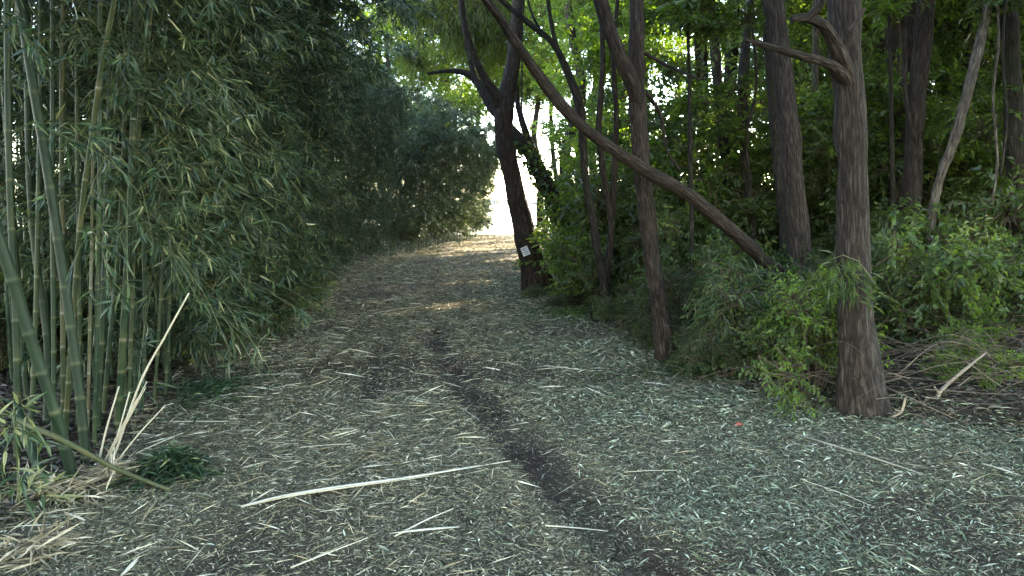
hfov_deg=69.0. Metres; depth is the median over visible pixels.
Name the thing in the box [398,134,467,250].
bamboo culm
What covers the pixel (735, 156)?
sapling
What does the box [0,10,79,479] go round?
bamboo culm
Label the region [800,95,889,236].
sapling
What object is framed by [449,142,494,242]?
bamboo culm
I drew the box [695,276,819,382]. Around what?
shrub
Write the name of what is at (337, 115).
bamboo culm
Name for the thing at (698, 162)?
sapling
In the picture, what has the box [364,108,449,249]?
bamboo culm
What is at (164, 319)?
bamboo culm
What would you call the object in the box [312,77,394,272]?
bamboo culm
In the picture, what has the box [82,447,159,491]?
leaf heap
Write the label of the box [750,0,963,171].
wood tree
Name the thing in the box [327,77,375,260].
bamboo culm
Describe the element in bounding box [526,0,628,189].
wood tree
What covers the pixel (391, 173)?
bamboo culm
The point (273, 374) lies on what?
cane piece
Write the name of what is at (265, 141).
bamboo culm
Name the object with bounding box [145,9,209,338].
bamboo culm
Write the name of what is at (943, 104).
wood tree
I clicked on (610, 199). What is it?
twin stem tree
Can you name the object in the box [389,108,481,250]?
bamboo culm
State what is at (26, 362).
bamboo culm
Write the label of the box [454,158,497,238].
bamboo culm
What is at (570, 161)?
sapling
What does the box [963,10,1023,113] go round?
wood tree
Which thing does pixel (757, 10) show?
wood tree
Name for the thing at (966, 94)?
leaning sapling
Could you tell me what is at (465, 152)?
bamboo culm
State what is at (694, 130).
sapling
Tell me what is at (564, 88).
wood tree
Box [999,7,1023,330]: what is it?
edge tree
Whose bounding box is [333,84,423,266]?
bamboo culm
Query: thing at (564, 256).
shrub
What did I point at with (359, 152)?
bamboo culm
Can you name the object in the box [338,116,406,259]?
bamboo culm
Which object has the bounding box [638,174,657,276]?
hanging vine
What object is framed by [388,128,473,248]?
bamboo culm
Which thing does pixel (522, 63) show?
hanging vine
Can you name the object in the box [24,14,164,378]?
bamboo culm
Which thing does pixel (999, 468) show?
cane piece
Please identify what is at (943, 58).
wood tree
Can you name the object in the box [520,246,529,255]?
plate
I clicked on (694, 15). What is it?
young tree
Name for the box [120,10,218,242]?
bamboo culm
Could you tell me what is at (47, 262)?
bamboo culm
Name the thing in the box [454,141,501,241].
bamboo culm
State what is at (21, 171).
bamboo culm
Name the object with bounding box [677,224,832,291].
shrub
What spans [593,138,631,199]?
sapling
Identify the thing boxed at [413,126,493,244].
bamboo culm
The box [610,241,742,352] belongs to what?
shrub
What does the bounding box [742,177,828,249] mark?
shrub
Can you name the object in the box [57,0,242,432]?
bamboo culm
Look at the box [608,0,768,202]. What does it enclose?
wood tree
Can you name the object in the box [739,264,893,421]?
shrub
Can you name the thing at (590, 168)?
wood tree
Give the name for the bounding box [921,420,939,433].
broken branch
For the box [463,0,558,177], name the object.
wood tree
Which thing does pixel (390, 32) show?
wood tree
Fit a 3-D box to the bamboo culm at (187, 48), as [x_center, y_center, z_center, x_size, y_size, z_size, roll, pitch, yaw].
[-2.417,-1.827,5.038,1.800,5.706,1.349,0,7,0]
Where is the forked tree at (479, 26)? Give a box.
[364,0,589,292]
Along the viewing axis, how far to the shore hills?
933.77 m
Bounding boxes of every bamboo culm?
[0,0,69,228]
[0,0,82,356]
[0,0,105,343]
[0,0,117,309]
[0,0,123,393]
[0,0,138,461]
[0,0,152,400]
[0,0,188,464]
[0,0,196,429]
[0,0,243,432]
[0,0,271,417]
[0,0,292,419]
[0,0,314,429]
[0,2,32,157]
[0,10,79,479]
[0,31,74,254]
[0,39,58,383]
[0,41,56,262]
[1,0,339,425]
[2,0,209,441]
[2,5,84,353]
[2,14,21,220]
[2,18,55,230]
[2,21,47,222]
[3,0,119,368]
[3,31,192,382]
[7,0,279,390]
[11,17,58,256]
[12,4,278,375]
[13,399,48,482]
[15,0,286,411]
[16,0,153,425]
[18,0,212,382]
[18,4,117,313]
[20,0,104,333]
[20,0,190,355]
[20,67,94,330]
[24,10,213,392]
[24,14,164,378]
[25,0,319,368]
[28,0,193,432]
[29,0,399,362]
[33,3,300,340]
[38,0,198,446]
[40,1,185,392]
[43,0,195,396]
[44,0,287,424]
[55,1,307,396]
[55,4,171,220]
[56,0,163,415]
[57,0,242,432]
[75,146,190,425]
[84,72,204,353]
[85,0,286,349]
[86,51,185,355]
[94,4,257,383]
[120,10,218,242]
[140,1,366,335]
[141,0,330,341]
[142,0,415,328]
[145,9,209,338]
[151,0,284,341]
[151,0,406,305]
[151,7,237,358]
[173,0,391,315]
[179,3,331,318]
[192,8,340,322]
[203,3,336,284]
[210,0,320,278]
[231,0,437,278]
[259,2,351,303]
[262,78,329,246]
[269,1,422,259]
[274,84,347,236]
[278,29,336,254]
[282,25,357,293]
[283,54,400,282]
[288,62,362,283]
[291,36,362,279]
[295,16,369,261]
[302,86,364,277]
[308,60,384,276]
[309,76,376,276]
[312,77,383,277]
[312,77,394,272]
[312,80,362,269]
[314,81,417,271]
[326,92,405,267]
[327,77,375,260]
[327,116,372,263]
[329,109,423,242]
[330,105,367,257]
[332,37,429,261]
[333,84,407,259]
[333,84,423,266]
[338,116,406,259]
[341,80,420,265]
[345,117,388,259]
[350,64,400,264]
[354,115,407,260]
[359,100,458,255]
[360,112,401,254]
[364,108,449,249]
[366,132,408,255]
[367,127,451,253]
[369,93,454,246]
[371,107,473,258]
[375,82,434,216]
[377,103,462,252]
[379,137,456,253]
[380,90,444,238]
[385,65,408,202]
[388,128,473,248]
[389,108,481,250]
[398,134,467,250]
[402,136,485,248]
[403,117,491,251]
[405,124,488,244]
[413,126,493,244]
[423,126,479,242]
[430,132,490,245]
[432,125,493,241]
[434,144,493,243]
[440,135,490,241]
[441,137,501,240]
[448,156,502,237]
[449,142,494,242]
[453,137,498,239]
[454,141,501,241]
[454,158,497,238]
[462,160,500,237]
[463,127,519,225]
[465,121,497,236]
[472,166,502,236]
[473,158,500,236]
[476,153,517,234]
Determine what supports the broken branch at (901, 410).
on the ground
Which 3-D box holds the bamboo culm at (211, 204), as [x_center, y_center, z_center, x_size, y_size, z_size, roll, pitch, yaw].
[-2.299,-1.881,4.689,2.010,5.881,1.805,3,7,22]
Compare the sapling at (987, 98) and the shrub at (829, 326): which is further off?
the sapling at (987, 98)
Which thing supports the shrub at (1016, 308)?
on the ground
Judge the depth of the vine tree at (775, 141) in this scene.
9.01 m
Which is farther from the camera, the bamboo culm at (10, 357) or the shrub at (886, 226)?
the shrub at (886, 226)
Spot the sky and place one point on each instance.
(529, 191)
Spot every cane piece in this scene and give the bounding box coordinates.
[65,512,84,520]
[121,556,139,574]
[135,432,183,453]
[170,421,239,421]
[250,374,298,375]
[290,537,367,567]
[298,443,351,447]
[389,526,458,533]
[394,508,453,536]
[545,525,607,531]
[624,470,677,472]
[791,432,938,479]
[800,479,873,506]
[982,463,1020,475]
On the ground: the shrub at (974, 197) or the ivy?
the shrub at (974, 197)
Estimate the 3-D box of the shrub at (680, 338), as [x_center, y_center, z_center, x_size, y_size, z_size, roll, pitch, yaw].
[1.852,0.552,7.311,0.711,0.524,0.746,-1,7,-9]
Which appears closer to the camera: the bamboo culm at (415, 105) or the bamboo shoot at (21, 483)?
the bamboo shoot at (21, 483)
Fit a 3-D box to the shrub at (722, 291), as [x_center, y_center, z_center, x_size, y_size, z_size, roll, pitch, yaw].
[2.271,0.245,6.849,1.492,1.247,1.422,1,7,9]
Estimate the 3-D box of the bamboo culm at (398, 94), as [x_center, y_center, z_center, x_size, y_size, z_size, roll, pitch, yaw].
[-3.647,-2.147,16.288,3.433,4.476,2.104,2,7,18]
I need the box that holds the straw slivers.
[0,235,1023,575]
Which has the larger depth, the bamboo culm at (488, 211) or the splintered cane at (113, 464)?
the bamboo culm at (488, 211)
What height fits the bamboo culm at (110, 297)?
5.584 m
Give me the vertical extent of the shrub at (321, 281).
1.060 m
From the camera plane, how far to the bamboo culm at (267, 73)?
7.47 m
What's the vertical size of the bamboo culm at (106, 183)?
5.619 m
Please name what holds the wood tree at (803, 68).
on the ground
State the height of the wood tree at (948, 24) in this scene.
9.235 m
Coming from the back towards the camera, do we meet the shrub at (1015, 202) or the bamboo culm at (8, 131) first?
the shrub at (1015, 202)
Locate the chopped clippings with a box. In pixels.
[0,234,1023,575]
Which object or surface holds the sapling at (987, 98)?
on the ground
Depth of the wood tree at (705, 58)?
21.09 m
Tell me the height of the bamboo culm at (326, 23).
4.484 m
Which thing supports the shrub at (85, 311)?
on the ground
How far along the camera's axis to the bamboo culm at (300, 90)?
9.42 m
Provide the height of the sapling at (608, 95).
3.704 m
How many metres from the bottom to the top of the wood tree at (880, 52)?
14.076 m
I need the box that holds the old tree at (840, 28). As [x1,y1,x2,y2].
[743,0,894,420]
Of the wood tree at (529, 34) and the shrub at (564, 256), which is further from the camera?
the wood tree at (529, 34)
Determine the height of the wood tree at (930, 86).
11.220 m
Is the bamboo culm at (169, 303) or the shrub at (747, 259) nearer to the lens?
the bamboo culm at (169, 303)
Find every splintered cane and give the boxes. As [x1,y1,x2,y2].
[97,386,119,464]
[100,382,146,470]
[108,392,129,461]
[110,448,115,482]
[112,293,188,462]
[118,405,165,460]
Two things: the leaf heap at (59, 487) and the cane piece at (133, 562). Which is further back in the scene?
the leaf heap at (59, 487)
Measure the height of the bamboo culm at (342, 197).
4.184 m
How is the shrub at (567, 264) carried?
on the ground
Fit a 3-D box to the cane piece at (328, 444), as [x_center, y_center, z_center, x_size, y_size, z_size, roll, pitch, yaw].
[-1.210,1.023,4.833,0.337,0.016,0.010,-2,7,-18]
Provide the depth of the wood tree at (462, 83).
35.79 m
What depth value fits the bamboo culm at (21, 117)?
5.65 m
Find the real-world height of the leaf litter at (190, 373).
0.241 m
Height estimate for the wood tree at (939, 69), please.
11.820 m
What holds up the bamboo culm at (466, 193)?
on the ground
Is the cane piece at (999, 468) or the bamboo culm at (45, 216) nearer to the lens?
the cane piece at (999, 468)
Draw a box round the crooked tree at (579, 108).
[499,0,612,323]
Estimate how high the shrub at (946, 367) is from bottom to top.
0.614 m
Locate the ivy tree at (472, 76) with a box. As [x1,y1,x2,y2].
[428,0,572,233]
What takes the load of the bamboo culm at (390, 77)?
on the ground
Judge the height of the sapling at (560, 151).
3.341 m
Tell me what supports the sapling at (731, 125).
on the ground
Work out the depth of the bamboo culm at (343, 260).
15.58 m
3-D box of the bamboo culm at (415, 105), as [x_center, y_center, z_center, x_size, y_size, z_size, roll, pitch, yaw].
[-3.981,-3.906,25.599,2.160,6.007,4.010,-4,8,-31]
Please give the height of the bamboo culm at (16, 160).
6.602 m
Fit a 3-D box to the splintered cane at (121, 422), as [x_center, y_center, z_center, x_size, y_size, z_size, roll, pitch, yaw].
[-2.333,0.855,4.403,0.217,0.507,0.014,2,7,13]
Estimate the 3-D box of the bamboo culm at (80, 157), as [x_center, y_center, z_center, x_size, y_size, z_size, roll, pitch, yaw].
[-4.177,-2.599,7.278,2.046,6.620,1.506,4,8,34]
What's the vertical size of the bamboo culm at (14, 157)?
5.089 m
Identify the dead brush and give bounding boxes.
[651,312,1023,423]
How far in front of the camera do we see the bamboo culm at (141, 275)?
7.09 m
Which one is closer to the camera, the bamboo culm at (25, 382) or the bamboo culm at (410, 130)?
the bamboo culm at (25, 382)
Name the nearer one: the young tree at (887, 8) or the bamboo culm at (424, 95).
the young tree at (887, 8)
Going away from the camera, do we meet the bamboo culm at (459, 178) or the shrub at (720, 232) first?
the shrub at (720, 232)
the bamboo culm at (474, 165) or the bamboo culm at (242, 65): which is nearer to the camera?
the bamboo culm at (242, 65)
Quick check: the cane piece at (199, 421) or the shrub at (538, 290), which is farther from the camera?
the shrub at (538, 290)
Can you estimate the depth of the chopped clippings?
4.75 m
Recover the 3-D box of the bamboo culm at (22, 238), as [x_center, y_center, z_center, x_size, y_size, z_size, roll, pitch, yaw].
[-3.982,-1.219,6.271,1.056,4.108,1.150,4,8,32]
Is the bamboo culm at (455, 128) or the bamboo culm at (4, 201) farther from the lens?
the bamboo culm at (455, 128)
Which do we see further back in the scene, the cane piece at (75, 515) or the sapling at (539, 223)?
the sapling at (539, 223)
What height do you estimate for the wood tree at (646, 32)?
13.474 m
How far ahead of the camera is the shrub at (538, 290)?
12.60 m
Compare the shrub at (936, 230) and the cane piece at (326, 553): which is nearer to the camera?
the cane piece at (326, 553)
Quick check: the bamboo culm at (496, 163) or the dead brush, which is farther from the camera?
the bamboo culm at (496, 163)
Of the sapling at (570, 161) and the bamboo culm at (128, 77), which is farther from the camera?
the sapling at (570, 161)
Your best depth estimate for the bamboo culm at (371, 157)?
18.60 m
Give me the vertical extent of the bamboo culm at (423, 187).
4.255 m
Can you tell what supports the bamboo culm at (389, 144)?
on the ground
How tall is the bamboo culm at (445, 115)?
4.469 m
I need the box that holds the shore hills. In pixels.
[411,199,536,204]
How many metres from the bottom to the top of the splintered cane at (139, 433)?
0.470 m
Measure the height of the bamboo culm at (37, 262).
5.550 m
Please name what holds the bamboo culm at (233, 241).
on the ground
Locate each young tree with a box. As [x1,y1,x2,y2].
[602,0,766,321]
[861,0,974,230]
[958,0,1023,93]
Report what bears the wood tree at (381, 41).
on the ground
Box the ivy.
[514,134,574,236]
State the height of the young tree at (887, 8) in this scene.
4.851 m
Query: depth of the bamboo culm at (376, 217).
20.51 m
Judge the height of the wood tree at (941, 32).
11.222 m
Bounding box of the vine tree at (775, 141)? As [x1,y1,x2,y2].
[760,0,788,271]
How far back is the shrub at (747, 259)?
8.91 m
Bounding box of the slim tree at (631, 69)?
[593,0,698,364]
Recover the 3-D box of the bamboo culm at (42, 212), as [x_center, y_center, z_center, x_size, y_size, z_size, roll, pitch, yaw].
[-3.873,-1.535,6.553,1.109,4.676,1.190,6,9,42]
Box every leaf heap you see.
[0,461,140,512]
[0,497,158,575]
[79,433,264,498]
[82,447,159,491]
[90,355,314,424]
[488,298,620,327]
[532,352,761,386]
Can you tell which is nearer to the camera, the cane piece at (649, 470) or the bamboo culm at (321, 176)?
the cane piece at (649, 470)
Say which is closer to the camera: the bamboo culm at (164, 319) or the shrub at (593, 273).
the bamboo culm at (164, 319)
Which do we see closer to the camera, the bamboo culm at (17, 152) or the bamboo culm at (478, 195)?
the bamboo culm at (17, 152)
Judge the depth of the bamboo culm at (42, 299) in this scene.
5.07 m
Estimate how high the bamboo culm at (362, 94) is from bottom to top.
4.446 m
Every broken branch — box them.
[891,397,905,417]
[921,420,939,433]
[925,351,987,399]
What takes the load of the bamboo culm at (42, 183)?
on the ground
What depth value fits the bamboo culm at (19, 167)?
7.45 m
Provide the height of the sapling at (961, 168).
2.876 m
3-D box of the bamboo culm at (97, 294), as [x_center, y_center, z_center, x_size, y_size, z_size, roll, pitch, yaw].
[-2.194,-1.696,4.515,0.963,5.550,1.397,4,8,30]
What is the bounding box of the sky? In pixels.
[2,0,801,199]
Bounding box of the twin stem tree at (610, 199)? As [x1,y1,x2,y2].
[596,0,619,315]
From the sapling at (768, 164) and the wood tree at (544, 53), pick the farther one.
the wood tree at (544, 53)
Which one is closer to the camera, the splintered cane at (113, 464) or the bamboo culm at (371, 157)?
the splintered cane at (113, 464)
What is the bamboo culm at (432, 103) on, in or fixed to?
on the ground
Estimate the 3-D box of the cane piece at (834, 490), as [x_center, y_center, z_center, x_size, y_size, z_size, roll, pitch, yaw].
[1.775,1.118,4.081,0.010,0.012,0.470,-4,8,-29]
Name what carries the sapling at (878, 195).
on the ground
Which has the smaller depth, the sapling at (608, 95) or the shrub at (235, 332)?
the shrub at (235, 332)
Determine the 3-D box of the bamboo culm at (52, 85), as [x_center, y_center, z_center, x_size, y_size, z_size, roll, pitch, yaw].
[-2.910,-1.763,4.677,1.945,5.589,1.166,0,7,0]
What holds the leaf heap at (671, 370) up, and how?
on the ground
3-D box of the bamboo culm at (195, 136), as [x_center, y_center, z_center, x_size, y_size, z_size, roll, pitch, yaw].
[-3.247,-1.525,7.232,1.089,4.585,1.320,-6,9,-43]
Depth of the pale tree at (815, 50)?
12.61 m
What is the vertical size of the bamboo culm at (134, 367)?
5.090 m
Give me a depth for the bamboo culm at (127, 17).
5.23 m
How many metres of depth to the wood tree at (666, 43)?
25.02 m
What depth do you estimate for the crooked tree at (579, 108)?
9.79 m
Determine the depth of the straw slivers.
5.11 m
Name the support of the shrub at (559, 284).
on the ground
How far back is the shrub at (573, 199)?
11.44 m
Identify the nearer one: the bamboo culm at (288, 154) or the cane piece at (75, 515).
the cane piece at (75, 515)
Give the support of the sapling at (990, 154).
on the ground
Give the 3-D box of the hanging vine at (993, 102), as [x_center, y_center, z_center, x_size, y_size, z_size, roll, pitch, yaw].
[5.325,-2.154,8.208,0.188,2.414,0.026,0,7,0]
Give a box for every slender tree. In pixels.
[707,2,734,219]
[737,0,755,240]
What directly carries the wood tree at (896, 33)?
on the ground
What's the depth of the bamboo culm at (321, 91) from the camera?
11.11 m
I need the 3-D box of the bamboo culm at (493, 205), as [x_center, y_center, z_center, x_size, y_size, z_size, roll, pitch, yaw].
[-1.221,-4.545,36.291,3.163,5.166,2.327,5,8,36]
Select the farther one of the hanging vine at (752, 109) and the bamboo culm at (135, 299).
the hanging vine at (752, 109)
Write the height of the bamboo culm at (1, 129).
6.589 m
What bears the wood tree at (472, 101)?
on the ground
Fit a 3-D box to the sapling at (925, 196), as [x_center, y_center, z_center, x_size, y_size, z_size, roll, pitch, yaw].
[5.628,-1.379,10.716,2.122,3.402,1.994,-2,7,-19]
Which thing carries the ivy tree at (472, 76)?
on the ground
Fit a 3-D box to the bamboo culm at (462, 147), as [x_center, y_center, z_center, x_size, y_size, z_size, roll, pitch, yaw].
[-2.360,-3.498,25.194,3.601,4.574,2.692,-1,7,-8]
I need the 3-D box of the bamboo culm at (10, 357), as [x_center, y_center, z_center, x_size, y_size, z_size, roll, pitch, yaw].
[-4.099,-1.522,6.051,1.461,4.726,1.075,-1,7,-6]
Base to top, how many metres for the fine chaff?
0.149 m
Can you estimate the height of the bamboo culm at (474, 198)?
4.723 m
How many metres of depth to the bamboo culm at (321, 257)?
13.56 m
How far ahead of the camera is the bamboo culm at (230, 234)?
7.47 m
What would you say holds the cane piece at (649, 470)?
on the ground
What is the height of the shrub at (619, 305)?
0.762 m
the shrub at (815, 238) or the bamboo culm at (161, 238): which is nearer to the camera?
the bamboo culm at (161, 238)
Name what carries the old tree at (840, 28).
on the ground
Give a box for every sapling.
[530,133,594,247]
[532,184,558,231]
[545,114,625,223]
[570,76,681,227]
[584,53,733,272]
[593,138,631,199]
[626,81,761,232]
[632,127,699,193]
[636,69,777,261]
[675,125,738,205]
[709,82,835,288]
[709,141,773,231]
[799,73,933,268]
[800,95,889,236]
[825,75,980,232]
[921,112,1001,236]
[922,70,1023,244]
[923,0,992,314]
[926,114,1005,217]
[967,99,1005,217]
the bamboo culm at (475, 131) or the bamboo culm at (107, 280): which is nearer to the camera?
the bamboo culm at (107, 280)
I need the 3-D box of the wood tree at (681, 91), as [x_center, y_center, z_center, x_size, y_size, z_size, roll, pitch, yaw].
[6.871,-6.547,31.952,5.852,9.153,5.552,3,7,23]
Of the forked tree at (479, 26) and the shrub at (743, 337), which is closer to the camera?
the shrub at (743, 337)
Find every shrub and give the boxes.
[0,244,93,363]
[0,261,94,379]
[57,290,110,342]
[156,273,268,366]
[223,253,314,339]
[277,248,337,311]
[511,194,673,280]
[516,284,555,298]
[528,218,628,289]
[539,151,776,305]
[540,293,583,307]
[543,221,622,296]
[546,216,644,298]
[572,213,677,312]
[589,278,646,329]
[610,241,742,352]
[622,225,788,319]
[628,307,691,347]
[629,204,763,317]
[633,227,741,313]
[663,306,759,383]
[666,321,702,369]
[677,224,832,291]
[678,192,780,276]
[679,247,808,371]
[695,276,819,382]
[725,265,884,385]
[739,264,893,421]
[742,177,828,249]
[755,173,989,263]
[776,204,1014,364]
[783,228,941,355]
[870,157,1023,323]
[870,189,1014,341]
[871,219,951,332]
[871,239,1023,351]
[874,215,1023,361]
[916,319,1023,393]
[941,173,1006,230]
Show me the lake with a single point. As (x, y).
(503, 223)
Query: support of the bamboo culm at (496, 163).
on the ground
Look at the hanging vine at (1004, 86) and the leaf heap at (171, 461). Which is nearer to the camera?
the leaf heap at (171, 461)
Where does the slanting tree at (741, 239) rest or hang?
on the ground
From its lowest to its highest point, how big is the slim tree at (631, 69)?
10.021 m
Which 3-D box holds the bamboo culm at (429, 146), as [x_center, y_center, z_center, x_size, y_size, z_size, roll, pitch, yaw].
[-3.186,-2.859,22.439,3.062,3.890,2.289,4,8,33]
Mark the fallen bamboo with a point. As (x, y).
(63, 440)
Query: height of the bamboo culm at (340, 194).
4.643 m
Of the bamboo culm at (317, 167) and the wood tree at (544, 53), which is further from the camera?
the wood tree at (544, 53)
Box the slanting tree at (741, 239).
[481,0,793,291]
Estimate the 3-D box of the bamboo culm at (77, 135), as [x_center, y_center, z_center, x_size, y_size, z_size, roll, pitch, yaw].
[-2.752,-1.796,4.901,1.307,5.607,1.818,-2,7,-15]
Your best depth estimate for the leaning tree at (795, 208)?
8.08 m
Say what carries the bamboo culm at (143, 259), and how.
on the ground
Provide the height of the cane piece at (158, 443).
0.017 m
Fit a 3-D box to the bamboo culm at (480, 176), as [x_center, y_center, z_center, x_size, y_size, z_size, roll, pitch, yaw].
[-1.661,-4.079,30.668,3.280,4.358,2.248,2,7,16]
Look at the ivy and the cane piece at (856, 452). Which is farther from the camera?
the ivy
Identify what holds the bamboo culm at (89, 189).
on the ground
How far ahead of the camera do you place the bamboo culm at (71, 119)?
6.87 m
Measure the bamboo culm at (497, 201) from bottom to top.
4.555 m
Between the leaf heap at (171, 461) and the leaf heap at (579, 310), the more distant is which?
the leaf heap at (579, 310)
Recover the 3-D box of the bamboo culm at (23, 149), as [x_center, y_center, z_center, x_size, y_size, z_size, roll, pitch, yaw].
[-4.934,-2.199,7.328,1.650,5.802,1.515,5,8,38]
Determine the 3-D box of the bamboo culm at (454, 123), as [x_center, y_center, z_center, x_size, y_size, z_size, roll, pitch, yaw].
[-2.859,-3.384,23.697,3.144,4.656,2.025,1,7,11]
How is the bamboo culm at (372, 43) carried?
on the ground
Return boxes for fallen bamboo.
[7,412,171,490]
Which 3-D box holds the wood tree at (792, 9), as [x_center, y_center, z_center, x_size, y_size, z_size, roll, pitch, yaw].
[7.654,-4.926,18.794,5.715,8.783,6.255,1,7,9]
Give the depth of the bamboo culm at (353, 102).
13.78 m
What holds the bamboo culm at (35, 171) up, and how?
on the ground
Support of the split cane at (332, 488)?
on the ground
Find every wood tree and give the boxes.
[320,1,452,131]
[344,0,448,140]
[366,5,488,210]
[376,15,476,126]
[414,4,560,236]
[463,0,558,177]
[466,9,572,225]
[469,2,584,62]
[509,0,695,200]
[514,1,596,172]
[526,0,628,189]
[529,0,674,157]
[540,0,673,103]
[545,0,691,97]
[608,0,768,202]
[626,0,759,160]
[653,0,876,147]
[655,35,737,179]
[702,0,953,124]
[722,0,948,207]
[723,0,739,155]
[728,0,1023,225]
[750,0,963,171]
[755,0,979,218]
[826,11,980,93]
[865,0,973,200]
[865,5,963,109]
[926,77,982,178]
[927,3,1023,173]
[927,53,961,95]
[931,0,1023,176]
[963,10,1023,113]
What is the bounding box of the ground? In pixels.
[0,234,1023,575]
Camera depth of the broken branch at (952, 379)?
5.74 m
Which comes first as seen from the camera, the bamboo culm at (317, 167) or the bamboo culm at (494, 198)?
the bamboo culm at (317, 167)
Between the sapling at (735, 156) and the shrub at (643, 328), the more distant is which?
the sapling at (735, 156)
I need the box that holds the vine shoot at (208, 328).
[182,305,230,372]
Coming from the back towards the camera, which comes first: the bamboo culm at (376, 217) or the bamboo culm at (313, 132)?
the bamboo culm at (376, 217)
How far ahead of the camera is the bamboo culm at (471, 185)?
30.10 m
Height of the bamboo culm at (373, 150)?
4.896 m
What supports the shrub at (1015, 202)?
on the ground
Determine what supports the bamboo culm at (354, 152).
on the ground
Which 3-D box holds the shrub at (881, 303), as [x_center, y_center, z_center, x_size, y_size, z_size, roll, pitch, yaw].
[3.475,0.056,7.645,1.422,1.372,1.492,1,7,10]
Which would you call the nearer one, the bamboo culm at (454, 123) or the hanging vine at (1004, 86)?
the hanging vine at (1004, 86)
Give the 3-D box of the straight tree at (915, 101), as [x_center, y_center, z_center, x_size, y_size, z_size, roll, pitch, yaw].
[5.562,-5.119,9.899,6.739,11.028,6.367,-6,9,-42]
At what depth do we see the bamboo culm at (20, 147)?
7.46 m
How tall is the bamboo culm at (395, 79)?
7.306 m
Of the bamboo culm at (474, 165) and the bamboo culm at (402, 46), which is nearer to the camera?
the bamboo culm at (402, 46)
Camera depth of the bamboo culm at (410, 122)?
20.08 m
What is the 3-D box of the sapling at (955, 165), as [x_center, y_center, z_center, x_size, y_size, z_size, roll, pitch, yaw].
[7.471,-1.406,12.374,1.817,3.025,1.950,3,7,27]
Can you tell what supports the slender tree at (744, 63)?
on the ground
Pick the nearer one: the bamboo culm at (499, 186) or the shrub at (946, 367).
the shrub at (946, 367)
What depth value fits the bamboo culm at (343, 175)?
18.03 m
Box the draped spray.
[799,255,918,316]
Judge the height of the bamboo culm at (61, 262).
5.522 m
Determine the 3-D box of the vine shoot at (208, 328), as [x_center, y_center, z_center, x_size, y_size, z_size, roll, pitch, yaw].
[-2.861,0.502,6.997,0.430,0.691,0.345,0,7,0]
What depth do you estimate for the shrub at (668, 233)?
9.83 m
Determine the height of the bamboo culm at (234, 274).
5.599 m
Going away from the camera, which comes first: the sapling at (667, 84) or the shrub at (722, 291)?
the shrub at (722, 291)
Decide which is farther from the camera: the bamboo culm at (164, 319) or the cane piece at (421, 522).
the bamboo culm at (164, 319)
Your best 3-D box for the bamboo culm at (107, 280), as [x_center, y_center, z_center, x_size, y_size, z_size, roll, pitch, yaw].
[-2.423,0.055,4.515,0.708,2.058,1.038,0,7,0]
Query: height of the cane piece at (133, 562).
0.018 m
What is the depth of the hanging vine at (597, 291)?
9.78 m
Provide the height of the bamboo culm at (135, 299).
5.161 m
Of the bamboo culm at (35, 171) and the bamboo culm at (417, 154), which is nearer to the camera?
the bamboo culm at (35, 171)
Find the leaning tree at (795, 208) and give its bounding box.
[763,0,813,281]
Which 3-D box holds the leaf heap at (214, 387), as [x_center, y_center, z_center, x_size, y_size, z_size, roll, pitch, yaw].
[-2.238,0.872,6.385,1.604,0.287,2.108,6,9,44]
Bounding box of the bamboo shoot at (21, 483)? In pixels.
[0,379,87,519]
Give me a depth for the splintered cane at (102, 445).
4.44 m
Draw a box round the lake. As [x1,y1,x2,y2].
[17,205,549,233]
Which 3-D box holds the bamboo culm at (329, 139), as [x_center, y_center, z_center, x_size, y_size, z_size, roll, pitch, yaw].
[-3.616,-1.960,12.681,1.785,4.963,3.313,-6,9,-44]
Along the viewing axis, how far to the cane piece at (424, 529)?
3.61 m
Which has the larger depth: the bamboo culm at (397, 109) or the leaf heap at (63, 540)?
the bamboo culm at (397, 109)
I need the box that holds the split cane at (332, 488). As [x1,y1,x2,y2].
[241,460,510,507]
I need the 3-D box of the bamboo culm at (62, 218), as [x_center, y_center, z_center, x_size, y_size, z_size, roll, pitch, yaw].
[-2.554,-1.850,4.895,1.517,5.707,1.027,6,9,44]
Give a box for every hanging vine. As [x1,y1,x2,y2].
[521,0,523,114]
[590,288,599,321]
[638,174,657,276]
[745,0,757,180]
[991,0,999,202]
[999,0,1007,175]
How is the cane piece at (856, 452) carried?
on the ground
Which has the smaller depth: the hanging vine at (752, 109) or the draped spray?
the draped spray
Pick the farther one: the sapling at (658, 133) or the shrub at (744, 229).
the sapling at (658, 133)
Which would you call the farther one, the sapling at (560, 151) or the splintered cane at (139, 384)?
the sapling at (560, 151)
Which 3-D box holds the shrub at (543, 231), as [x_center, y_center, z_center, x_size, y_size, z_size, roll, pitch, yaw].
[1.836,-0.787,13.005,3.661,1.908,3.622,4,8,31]
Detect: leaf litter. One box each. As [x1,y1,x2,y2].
[0,269,1023,523]
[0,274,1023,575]
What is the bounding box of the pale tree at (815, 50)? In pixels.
[806,0,825,211]
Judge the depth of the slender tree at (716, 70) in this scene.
11.65 m
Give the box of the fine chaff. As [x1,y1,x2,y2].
[0,300,1023,575]
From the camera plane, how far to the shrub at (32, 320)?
6.81 m
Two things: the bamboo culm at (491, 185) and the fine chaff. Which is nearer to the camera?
the fine chaff
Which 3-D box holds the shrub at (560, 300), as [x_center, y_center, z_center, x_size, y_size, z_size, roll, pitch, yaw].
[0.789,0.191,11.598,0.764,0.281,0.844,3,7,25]
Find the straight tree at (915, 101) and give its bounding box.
[901,0,935,248]
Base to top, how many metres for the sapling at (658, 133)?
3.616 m
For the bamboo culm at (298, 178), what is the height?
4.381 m

